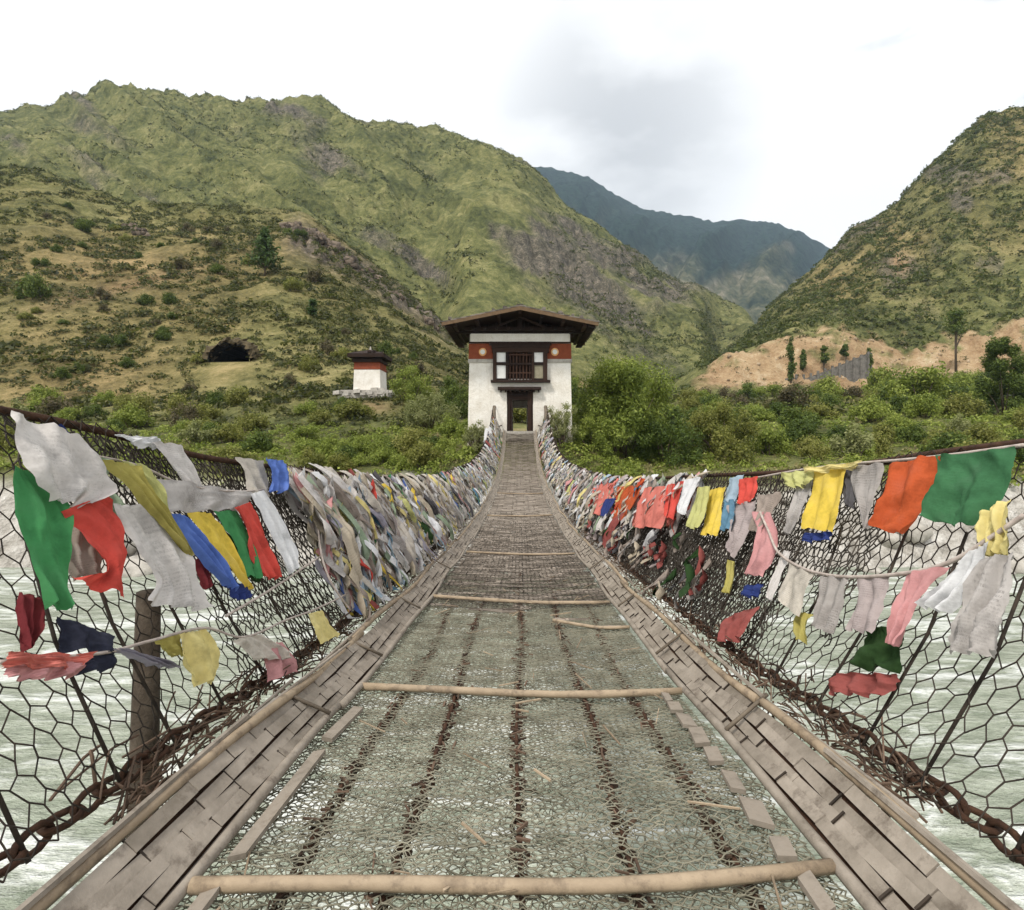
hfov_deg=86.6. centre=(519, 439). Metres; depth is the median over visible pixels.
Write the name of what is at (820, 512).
prayer flag
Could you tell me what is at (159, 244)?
shrub
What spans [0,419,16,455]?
shrub
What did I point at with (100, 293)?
shrub
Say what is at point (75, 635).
prayer flag
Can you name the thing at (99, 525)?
prayer flag
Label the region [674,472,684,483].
prayer flag
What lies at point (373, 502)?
prayer flag
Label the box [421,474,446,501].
prayer flag
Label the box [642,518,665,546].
prayer flag
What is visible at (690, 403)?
shrub
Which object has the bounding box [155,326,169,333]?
shrub
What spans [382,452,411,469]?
shrub
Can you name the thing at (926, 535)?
boulder
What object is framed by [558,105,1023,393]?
hillside thicket
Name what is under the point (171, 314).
shrub
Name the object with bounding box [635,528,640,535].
prayer flag
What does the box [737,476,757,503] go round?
prayer flag
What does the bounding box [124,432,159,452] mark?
shrub
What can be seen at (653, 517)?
prayer flag
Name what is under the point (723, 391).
shrub
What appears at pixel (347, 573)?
flag tatters
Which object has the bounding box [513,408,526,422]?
shrub
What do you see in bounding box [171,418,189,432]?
shrub
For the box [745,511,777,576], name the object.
prayer flag
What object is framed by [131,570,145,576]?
boulder
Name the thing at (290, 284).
shrub
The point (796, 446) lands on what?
shrub
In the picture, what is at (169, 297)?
shrub
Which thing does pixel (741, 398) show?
shrub
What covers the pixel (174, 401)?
shrub
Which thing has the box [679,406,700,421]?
shrub
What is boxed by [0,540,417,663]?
flag cord
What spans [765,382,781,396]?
shrub
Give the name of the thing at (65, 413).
shrub
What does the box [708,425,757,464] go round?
shrub
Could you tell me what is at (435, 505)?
prayer flag
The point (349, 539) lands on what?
prayer flag
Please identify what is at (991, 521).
prayer flag
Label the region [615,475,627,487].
prayer flag
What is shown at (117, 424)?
shrub
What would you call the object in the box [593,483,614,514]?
prayer flag
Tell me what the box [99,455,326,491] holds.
flag cord
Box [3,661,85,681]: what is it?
prayer flag
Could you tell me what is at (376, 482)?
prayer flag
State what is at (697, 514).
prayer flag
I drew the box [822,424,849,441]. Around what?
shrub
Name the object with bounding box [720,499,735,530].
prayer flag
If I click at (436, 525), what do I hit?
prayer flag
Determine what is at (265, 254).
pine tree
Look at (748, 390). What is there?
shrub
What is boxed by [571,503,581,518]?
prayer flag
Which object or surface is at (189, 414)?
shrub
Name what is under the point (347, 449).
shrub
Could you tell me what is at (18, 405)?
shrub
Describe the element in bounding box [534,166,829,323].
mountain
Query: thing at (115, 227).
shrub
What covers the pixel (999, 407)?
shrub
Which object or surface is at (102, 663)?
prayer flag
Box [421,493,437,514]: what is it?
prayer flag
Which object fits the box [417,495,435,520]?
prayer flag
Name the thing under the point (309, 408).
shrub
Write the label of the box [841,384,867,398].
shrub
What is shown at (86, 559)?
prayer flag
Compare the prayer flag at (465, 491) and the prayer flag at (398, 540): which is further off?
the prayer flag at (465, 491)
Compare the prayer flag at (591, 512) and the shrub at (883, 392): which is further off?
the shrub at (883, 392)
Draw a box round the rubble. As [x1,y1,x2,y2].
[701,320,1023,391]
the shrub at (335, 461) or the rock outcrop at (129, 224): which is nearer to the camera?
the shrub at (335, 461)
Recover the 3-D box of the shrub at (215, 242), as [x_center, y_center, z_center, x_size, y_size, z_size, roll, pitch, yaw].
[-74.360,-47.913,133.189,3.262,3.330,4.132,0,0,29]
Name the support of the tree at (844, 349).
on the hillside terrain
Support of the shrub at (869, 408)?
on the hillside terrain
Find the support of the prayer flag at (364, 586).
hanging from the footbridge
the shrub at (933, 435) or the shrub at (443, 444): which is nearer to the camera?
the shrub at (443, 444)
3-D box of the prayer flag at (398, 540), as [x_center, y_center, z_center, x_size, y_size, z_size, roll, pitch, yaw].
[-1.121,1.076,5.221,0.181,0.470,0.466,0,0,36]
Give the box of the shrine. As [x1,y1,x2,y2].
[333,346,394,398]
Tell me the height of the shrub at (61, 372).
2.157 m
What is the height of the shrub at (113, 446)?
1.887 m
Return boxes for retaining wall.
[785,352,871,381]
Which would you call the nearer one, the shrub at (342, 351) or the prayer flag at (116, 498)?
the prayer flag at (116, 498)
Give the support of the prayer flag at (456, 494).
hanging from the footbridge
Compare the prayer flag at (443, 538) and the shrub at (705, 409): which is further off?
the shrub at (705, 409)
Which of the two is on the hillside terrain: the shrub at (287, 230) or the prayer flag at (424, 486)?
the shrub at (287, 230)
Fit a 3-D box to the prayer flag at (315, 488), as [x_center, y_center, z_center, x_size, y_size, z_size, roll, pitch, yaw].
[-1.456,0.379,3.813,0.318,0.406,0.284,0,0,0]
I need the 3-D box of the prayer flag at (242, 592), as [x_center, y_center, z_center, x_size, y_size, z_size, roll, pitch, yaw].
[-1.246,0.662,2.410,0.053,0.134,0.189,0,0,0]
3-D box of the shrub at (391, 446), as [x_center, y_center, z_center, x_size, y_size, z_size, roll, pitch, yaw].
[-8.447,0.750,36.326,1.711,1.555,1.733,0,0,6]
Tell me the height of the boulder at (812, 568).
0.803 m
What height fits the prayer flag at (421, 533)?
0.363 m
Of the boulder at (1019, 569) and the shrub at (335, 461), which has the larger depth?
the shrub at (335, 461)
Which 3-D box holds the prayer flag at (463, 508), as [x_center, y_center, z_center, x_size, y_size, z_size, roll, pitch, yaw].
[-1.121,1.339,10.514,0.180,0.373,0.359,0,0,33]
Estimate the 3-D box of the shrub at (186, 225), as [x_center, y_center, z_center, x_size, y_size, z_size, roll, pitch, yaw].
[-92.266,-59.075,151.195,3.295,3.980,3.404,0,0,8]
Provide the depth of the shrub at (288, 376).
66.54 m
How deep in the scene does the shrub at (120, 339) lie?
79.76 m
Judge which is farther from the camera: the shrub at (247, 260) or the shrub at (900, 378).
the shrub at (247, 260)
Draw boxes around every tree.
[240,225,284,275]
[306,297,317,315]
[785,336,796,383]
[799,349,807,369]
[820,345,829,371]
[838,343,849,357]
[866,347,874,371]
[942,308,967,371]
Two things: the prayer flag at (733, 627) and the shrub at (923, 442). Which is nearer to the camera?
the prayer flag at (733, 627)
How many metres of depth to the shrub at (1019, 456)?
34.53 m
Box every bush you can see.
[387,362,434,403]
[403,386,461,428]
[434,374,468,417]
[462,419,486,453]
[543,401,578,447]
[572,353,680,457]
[572,405,615,457]
[625,412,709,468]
[685,396,766,452]
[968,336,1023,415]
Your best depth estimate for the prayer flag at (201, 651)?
1.94 m
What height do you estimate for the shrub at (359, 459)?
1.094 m
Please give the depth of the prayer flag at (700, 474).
4.57 m
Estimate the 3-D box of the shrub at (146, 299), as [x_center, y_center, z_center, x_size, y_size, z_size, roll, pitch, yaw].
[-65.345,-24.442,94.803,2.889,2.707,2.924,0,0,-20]
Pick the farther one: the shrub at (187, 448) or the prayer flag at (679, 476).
the shrub at (187, 448)
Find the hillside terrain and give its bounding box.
[0,79,1023,567]
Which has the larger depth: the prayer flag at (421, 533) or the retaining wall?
the retaining wall
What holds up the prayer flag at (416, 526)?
hanging from the footbridge
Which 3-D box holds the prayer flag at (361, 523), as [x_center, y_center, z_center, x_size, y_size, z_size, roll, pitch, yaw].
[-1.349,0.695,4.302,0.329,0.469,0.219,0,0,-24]
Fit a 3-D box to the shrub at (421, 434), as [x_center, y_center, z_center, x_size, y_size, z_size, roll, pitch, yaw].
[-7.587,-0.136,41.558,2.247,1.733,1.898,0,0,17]
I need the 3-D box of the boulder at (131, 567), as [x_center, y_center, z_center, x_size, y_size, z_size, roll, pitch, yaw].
[-18.593,6.456,26.810,2.229,1.468,1.991,0,0,-17]
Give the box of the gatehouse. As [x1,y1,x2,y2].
[440,304,599,445]
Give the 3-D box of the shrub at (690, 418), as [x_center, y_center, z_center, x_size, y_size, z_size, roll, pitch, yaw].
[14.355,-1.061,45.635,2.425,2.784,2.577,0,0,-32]
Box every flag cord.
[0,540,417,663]
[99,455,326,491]
[225,553,324,616]
[318,478,350,610]
[758,443,1023,477]
[759,511,1023,578]
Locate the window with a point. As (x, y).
(510, 362)
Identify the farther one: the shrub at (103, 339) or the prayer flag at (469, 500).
the shrub at (103, 339)
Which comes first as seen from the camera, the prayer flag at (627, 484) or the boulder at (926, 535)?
the prayer flag at (627, 484)
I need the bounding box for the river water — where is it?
[0,567,1023,909]
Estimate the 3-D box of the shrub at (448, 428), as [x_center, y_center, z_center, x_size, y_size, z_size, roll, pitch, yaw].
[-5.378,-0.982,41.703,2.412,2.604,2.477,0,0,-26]
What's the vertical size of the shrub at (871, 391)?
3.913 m
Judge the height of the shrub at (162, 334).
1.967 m
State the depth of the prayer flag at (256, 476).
3.10 m
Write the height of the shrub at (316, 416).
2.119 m
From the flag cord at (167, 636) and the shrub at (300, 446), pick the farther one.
the shrub at (300, 446)
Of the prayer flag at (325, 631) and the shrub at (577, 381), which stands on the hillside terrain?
the shrub at (577, 381)
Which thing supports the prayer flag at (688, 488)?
hanging from the footbridge
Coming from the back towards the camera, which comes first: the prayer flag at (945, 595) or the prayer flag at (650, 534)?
the prayer flag at (650, 534)
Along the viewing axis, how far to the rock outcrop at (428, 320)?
157.00 m
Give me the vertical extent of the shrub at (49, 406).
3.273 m
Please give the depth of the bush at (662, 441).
34.79 m
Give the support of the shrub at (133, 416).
on the hillside terrain
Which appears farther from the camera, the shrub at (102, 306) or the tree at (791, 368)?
the tree at (791, 368)
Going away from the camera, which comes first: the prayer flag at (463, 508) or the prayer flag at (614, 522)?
the prayer flag at (614, 522)
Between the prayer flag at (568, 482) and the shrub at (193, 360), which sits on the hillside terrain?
the shrub at (193, 360)
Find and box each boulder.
[122,555,152,576]
[124,535,136,554]
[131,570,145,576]
[705,543,749,565]
[781,490,793,505]
[804,564,823,575]
[859,565,881,573]
[878,532,904,548]
[895,521,933,543]
[985,551,1023,573]
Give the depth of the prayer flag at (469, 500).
12.22 m
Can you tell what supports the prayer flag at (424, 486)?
hanging from the footbridge
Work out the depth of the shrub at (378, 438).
38.89 m
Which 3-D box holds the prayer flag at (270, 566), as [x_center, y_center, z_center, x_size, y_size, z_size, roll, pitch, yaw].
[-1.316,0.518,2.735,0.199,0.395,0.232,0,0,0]
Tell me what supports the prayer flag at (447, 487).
hanging from the footbridge
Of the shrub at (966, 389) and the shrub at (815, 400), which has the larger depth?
the shrub at (966, 389)
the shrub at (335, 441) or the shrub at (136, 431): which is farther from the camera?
the shrub at (136, 431)
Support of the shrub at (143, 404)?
on the hillside terrain
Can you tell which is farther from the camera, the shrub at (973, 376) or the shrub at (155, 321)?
the shrub at (973, 376)
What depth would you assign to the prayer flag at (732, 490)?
3.81 m
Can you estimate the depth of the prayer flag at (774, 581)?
2.68 m
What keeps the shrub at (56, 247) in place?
on the hillside terrain
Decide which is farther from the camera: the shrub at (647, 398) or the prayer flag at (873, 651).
the shrub at (647, 398)
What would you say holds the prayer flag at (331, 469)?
hanging from the footbridge
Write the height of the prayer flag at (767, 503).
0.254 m
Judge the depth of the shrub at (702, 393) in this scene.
94.63 m
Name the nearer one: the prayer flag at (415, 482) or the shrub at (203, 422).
the prayer flag at (415, 482)
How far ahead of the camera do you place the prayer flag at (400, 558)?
5.00 m
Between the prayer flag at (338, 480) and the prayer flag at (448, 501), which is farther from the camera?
the prayer flag at (448, 501)
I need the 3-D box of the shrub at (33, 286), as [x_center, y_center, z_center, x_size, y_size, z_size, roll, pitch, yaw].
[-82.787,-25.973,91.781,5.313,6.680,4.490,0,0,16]
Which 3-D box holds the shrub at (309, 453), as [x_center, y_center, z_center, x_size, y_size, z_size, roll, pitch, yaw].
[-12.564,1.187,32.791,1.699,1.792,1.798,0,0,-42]
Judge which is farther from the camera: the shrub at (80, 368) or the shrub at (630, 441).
the shrub at (80, 368)
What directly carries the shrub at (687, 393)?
on the hillside terrain
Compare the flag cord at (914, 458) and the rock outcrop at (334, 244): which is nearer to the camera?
the flag cord at (914, 458)
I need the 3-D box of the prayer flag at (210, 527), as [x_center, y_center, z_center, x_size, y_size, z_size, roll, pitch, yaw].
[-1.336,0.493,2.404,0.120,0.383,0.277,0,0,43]
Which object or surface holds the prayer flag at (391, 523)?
hanging from the footbridge
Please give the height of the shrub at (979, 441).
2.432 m
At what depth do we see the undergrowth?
36.09 m
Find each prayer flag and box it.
[1,651,96,669]
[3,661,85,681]
[11,410,117,508]
[13,466,74,610]
[15,592,44,651]
[56,617,114,654]
[61,497,126,597]
[68,526,101,580]
[75,653,117,675]
[98,454,125,514]
[102,460,193,555]
[113,503,213,611]
[113,648,180,668]
[115,434,160,449]
[117,458,168,507]
[152,441,201,486]
[154,634,184,656]
[157,479,251,512]
[172,514,238,590]
[180,629,219,686]
[187,512,253,589]
[195,558,212,589]
[214,510,262,577]
[223,582,252,600]
[227,534,260,583]
[233,634,291,659]
[235,457,269,496]
[235,502,281,579]
[251,490,299,574]
[264,642,297,681]
[266,458,288,493]
[288,466,335,509]
[289,474,345,552]
[300,468,360,520]
[308,610,339,643]
[309,463,366,514]
[313,505,340,549]
[324,466,375,527]
[324,503,362,580]
[332,557,353,608]
[333,499,375,565]
[340,470,384,515]
[343,561,367,614]
[347,475,389,526]
[357,520,368,535]
[361,472,399,515]
[362,514,380,541]
[367,505,388,545]
[370,474,398,502]
[370,537,402,586]
[383,475,415,514]
[383,534,409,571]
[384,510,399,536]
[390,530,419,573]
[397,496,416,522]
[397,524,416,559]
[398,473,427,502]
[405,473,438,509]
[407,476,420,488]
[409,524,432,559]
[412,509,418,532]
[412,521,432,543]
[416,475,438,495]
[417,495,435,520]
[417,519,433,544]
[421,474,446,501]
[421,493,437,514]
[424,515,442,539]
[426,495,438,519]
[427,474,447,501]
[429,516,446,545]
[433,474,451,490]
[435,514,453,539]
[440,507,452,525]
[445,494,454,512]
[450,486,463,506]
[450,504,463,526]
[453,504,465,525]
[456,500,466,517]
[458,483,471,501]
[463,498,473,516]
[465,494,473,510]
[484,428,491,439]
[558,492,567,505]
[564,478,572,491]
[567,485,577,503]
[568,500,575,513]
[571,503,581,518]
[575,473,592,494]
[576,507,588,527]
[577,488,586,506]
[579,488,592,511]
[583,474,604,498]
[585,491,596,509]
[589,504,595,519]
[592,515,600,533]
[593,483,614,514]
[595,516,604,530]
[600,498,615,515]
[602,512,624,548]
[605,512,613,528]
[612,485,641,520]
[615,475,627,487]
[615,476,641,501]
[634,485,671,528]
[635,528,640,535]
[636,474,658,498]
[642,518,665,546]
[664,481,683,519]
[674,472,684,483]
[677,477,700,514]
[682,471,711,487]
[686,486,709,529]
[700,487,724,535]
[717,606,759,642]
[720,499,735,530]
[721,560,734,593]
[723,475,743,501]
[725,500,755,557]
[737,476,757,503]
[740,584,763,598]
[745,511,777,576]
[748,491,781,531]
[766,550,790,600]
[777,563,813,615]
[781,470,813,488]
[783,481,812,534]
[793,612,812,644]
[801,469,845,531]
[802,531,832,543]
[803,460,861,472]
[811,575,848,633]
[828,672,899,697]
[842,470,854,508]
[845,577,888,633]
[849,626,903,673]
[851,462,883,529]
[868,455,939,533]
[885,567,949,646]
[914,541,987,613]
[919,446,1015,527]
[948,551,1013,657]
[974,499,1010,556]
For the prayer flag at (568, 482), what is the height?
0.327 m
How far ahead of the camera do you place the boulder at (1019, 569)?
26.55 m
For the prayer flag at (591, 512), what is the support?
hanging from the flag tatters
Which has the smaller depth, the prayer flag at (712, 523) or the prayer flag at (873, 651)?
the prayer flag at (873, 651)
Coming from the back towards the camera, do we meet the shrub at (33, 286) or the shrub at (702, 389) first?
the shrub at (702, 389)
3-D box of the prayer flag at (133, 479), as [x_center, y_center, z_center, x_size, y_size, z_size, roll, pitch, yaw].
[-1.372,0.259,1.996,0.097,0.383,0.295,0,0,41]
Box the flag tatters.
[283,418,711,620]
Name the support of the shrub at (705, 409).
on the hillside terrain
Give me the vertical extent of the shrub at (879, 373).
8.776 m
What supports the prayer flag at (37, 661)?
hanging from the flag cord at (167, 636)
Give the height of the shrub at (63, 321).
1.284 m
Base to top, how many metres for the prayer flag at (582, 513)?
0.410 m
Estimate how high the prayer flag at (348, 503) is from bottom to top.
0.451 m
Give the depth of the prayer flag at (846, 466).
2.61 m
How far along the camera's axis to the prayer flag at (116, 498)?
1.90 m
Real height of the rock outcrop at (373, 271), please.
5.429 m
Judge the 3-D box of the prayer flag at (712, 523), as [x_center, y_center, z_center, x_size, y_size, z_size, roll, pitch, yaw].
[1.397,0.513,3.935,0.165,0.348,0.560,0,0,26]
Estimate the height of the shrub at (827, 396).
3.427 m
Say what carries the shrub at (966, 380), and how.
on the hillside terrain
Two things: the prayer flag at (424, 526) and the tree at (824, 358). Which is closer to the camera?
the prayer flag at (424, 526)
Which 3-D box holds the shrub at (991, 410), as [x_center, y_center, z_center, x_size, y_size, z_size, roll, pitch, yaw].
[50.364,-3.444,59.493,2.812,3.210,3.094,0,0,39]
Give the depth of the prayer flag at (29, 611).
1.44 m
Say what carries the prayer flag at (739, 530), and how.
hanging from the footbridge
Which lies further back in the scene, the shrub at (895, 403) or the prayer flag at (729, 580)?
the shrub at (895, 403)
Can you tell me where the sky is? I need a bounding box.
[0,0,1023,248]
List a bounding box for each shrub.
[0,398,35,428]
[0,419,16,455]
[10,268,53,299]
[16,310,34,319]
[22,384,67,403]
[24,398,56,412]
[30,256,51,266]
[30,306,43,313]
[33,394,78,415]
[40,212,54,218]
[49,243,63,252]
[50,406,83,420]
[52,366,72,378]
[56,319,69,324]
[61,201,74,208]
[71,362,84,372]
[72,218,91,232]
[76,241,86,248]
[81,404,107,416]
[86,219,95,226]
[90,390,115,404]
[91,286,111,299]
[95,304,111,311]
[95,334,111,345]
[102,433,135,454]
[103,418,128,429]
[106,401,156,428]
[108,224,121,230]
[109,425,121,439]
[111,391,154,417]
[112,333,132,345]
[112,392,136,404]
[118,356,138,367]
[119,233,131,241]
[124,427,143,436]
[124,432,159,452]
[134,251,143,258]
[137,292,154,304]
[149,318,161,325]
[153,329,171,339]
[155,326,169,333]
[156,241,165,247]
[156,440,191,457]
[161,291,179,304]
[165,311,177,318]
[166,392,196,416]
[169,401,198,425]
[171,255,193,269]
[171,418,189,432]
[175,418,216,446]
[180,221,194,231]
[181,382,197,390]
[183,416,221,430]
[190,237,199,243]
[190,352,204,363]
[194,402,225,419]
[200,225,214,230]
[201,420,220,439]
[202,444,261,469]
[205,389,227,405]
[209,238,226,248]
[209,421,246,442]
[210,263,226,273]
[223,385,252,405]
[234,410,269,431]
[239,427,281,452]
[240,256,254,264]
[280,228,293,234]
[282,276,304,290]
[282,373,297,385]
[288,423,322,440]
[290,439,320,454]
[291,436,316,450]
[292,399,325,415]
[293,228,308,237]
[295,445,324,467]
[297,355,320,371]
[304,267,323,283]
[307,406,331,423]
[314,436,338,447]
[315,438,339,455]
[318,337,335,354]
[322,451,356,471]
[329,346,350,360]
[330,398,375,418]
[331,396,347,409]
[333,444,358,458]
[334,438,348,447]
[341,327,352,334]
[347,433,376,454]
[347,434,364,445]
[349,452,372,466]
[367,434,390,450]
[368,441,397,464]
[376,340,395,354]
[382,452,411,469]
[385,441,401,453]
[386,369,394,381]
[390,425,433,457]
[395,347,401,353]
[404,439,443,466]
[408,352,418,359]
[409,360,428,375]
[414,427,430,440]
[420,432,440,445]
[432,434,456,453]
[435,410,459,436]
[441,395,467,413]
[454,417,467,436]
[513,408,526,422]
[571,375,581,387]
[571,377,583,403]
[620,436,636,449]
[640,383,660,417]
[657,404,684,419]
[676,386,701,401]
[677,394,704,412]
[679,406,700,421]
[682,412,698,427]
[692,388,712,397]
[698,386,712,393]
[698,391,722,404]
[699,403,721,421]
[707,396,727,406]
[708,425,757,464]
[716,385,736,397]
[725,411,757,425]
[728,393,748,404]
[735,382,759,400]
[742,405,777,421]
[746,432,758,444]
[750,403,768,416]
[750,424,791,454]
[754,386,768,395]
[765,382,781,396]
[766,401,784,418]
[775,382,814,408]
[776,401,824,427]
[780,418,823,443]
[784,384,804,394]
[788,434,834,456]
[797,439,829,459]
[800,393,821,406]
[802,401,841,419]
[803,385,825,402]
[807,371,845,396]
[813,392,843,408]
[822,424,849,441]
[826,420,874,457]
[840,430,875,457]
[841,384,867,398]
[846,392,896,422]
[846,403,884,420]
[854,389,880,400]
[858,362,901,394]
[864,396,889,412]
[866,376,887,393]
[869,420,896,441]
[871,376,905,400]
[871,430,892,457]
[877,413,918,429]
[885,360,956,399]
[886,390,918,413]
[889,369,914,389]
[893,419,927,442]
[901,390,944,417]
[918,430,976,451]
[920,428,938,448]
[926,426,976,450]
[935,395,950,403]
[937,391,990,419]
[938,382,965,398]
[943,412,970,431]
[944,369,975,381]
[944,370,974,388]
[946,438,1015,457]
[948,388,986,412]
[958,382,970,392]
[960,421,1003,443]
[971,368,983,381]
[973,394,995,414]
[974,367,1002,381]
[991,436,1011,441]
[995,394,1011,408]
[997,404,1023,422]
[1007,433,1023,464]
[1012,407,1023,430]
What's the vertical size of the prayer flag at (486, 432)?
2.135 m
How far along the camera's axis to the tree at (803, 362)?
155.89 m
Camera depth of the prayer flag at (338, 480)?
4.37 m
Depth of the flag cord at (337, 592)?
3.36 m
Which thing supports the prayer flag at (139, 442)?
attached to the footbridge
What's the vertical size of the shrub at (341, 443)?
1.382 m
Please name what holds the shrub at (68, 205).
on the hillside terrain
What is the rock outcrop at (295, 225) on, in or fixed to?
on the hillside terrain
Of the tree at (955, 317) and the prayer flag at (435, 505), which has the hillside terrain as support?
the tree at (955, 317)
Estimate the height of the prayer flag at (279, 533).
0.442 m
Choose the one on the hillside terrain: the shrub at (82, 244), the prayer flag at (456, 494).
the shrub at (82, 244)
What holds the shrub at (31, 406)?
on the hillside terrain
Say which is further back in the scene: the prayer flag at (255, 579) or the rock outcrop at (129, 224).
the rock outcrop at (129, 224)
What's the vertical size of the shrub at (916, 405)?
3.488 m
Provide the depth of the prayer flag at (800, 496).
2.83 m
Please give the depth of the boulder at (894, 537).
28.35 m
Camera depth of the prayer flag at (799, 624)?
2.33 m
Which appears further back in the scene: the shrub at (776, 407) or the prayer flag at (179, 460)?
the shrub at (776, 407)
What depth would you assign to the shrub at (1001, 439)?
39.88 m
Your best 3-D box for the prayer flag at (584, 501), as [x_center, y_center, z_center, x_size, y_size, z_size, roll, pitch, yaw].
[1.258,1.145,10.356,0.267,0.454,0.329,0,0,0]
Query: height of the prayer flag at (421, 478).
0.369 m
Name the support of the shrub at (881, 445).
on the hillside terrain
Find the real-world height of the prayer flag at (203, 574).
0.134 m
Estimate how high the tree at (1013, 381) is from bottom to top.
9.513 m
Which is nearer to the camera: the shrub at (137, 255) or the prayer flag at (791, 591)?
the prayer flag at (791, 591)
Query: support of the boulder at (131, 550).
on the hillside terrain
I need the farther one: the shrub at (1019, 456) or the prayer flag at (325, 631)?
the shrub at (1019, 456)
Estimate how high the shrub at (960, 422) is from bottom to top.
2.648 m
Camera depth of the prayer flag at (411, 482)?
7.30 m
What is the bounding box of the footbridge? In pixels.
[0,405,1023,909]
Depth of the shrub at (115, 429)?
43.23 m
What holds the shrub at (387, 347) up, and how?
on the hillside terrain
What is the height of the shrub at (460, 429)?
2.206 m
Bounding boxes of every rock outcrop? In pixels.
[121,222,137,226]
[130,226,150,238]
[279,221,322,239]
[302,227,329,250]
[321,232,344,251]
[343,255,366,273]
[368,268,382,281]
[386,291,404,300]
[416,306,439,331]
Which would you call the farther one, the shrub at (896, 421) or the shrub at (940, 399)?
the shrub at (940, 399)
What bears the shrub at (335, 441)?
on the hillside terrain
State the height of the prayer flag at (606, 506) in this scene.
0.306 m
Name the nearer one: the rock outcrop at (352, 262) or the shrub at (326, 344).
the shrub at (326, 344)
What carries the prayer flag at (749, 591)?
hanging from the footbridge
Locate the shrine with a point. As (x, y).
(370, 365)
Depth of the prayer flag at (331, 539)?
3.47 m
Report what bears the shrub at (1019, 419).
on the hillside terrain
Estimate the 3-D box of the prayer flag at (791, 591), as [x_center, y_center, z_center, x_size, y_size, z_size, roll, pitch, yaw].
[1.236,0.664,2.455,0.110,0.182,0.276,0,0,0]
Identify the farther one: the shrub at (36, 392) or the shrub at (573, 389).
the shrub at (573, 389)
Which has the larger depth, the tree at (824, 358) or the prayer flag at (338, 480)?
the tree at (824, 358)
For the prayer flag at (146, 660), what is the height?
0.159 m
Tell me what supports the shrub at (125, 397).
on the hillside terrain
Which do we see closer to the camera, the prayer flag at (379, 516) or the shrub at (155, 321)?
the prayer flag at (379, 516)
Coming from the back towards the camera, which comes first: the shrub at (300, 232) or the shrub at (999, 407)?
the shrub at (300, 232)
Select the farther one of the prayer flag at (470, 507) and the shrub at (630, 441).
the shrub at (630, 441)
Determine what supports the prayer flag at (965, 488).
hanging from the flag cord at (914, 458)
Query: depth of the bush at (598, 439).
33.12 m
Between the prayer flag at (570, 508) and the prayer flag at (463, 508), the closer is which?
the prayer flag at (463, 508)
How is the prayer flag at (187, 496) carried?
hanging from the flag cord at (153, 471)
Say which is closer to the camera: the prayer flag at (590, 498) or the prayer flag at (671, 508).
the prayer flag at (671, 508)
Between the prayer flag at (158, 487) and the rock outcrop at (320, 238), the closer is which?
the prayer flag at (158, 487)
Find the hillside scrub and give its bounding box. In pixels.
[0,78,1023,435]
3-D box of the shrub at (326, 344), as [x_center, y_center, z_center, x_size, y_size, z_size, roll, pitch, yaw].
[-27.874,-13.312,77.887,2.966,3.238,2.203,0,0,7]
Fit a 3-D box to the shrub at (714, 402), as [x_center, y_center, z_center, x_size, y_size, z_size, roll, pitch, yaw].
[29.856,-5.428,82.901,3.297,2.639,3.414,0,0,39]
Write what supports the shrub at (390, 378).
on the hillside terrain
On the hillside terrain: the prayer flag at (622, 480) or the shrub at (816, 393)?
the shrub at (816, 393)
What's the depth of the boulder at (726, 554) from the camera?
27.33 m
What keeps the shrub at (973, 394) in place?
on the hillside terrain
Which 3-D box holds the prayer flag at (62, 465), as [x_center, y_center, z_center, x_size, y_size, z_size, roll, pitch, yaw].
[-1.397,0.064,1.665,0.160,0.302,0.288,0,0,0]
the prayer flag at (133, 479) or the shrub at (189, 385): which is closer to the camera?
the prayer flag at (133, 479)
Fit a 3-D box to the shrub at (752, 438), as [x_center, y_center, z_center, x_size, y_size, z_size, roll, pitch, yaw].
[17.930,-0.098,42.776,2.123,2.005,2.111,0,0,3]
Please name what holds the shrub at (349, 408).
on the hillside terrain
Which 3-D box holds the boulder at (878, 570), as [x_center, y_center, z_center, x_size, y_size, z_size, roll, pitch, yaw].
[17.347,6.501,26.852,1.053,0.576,0.800,0,0,42]
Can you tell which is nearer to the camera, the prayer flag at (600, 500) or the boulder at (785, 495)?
the prayer flag at (600, 500)
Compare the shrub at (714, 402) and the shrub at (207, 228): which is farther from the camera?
the shrub at (207, 228)
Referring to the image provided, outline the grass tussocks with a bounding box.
[0,167,1023,485]
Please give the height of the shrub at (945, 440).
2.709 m
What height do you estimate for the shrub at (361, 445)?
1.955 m
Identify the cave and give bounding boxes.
[200,336,263,361]
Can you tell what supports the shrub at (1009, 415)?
on the hillside terrain
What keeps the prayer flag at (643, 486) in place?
hanging from the footbridge
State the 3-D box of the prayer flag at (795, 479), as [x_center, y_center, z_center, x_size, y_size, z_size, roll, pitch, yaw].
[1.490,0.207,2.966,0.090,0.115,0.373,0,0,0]
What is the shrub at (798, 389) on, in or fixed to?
on the hillside terrain
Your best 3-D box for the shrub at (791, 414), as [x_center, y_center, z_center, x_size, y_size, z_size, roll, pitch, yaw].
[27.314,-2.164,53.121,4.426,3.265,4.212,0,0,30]
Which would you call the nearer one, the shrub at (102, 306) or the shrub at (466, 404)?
the shrub at (466, 404)
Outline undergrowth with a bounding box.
[0,393,1023,486]
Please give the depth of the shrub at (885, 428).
43.98 m
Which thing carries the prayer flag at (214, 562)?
hanging from the footbridge
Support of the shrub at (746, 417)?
on the hillside terrain
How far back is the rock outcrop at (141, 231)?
145.51 m
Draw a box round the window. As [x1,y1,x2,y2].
[491,345,549,382]
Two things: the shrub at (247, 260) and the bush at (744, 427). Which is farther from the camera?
the shrub at (247, 260)

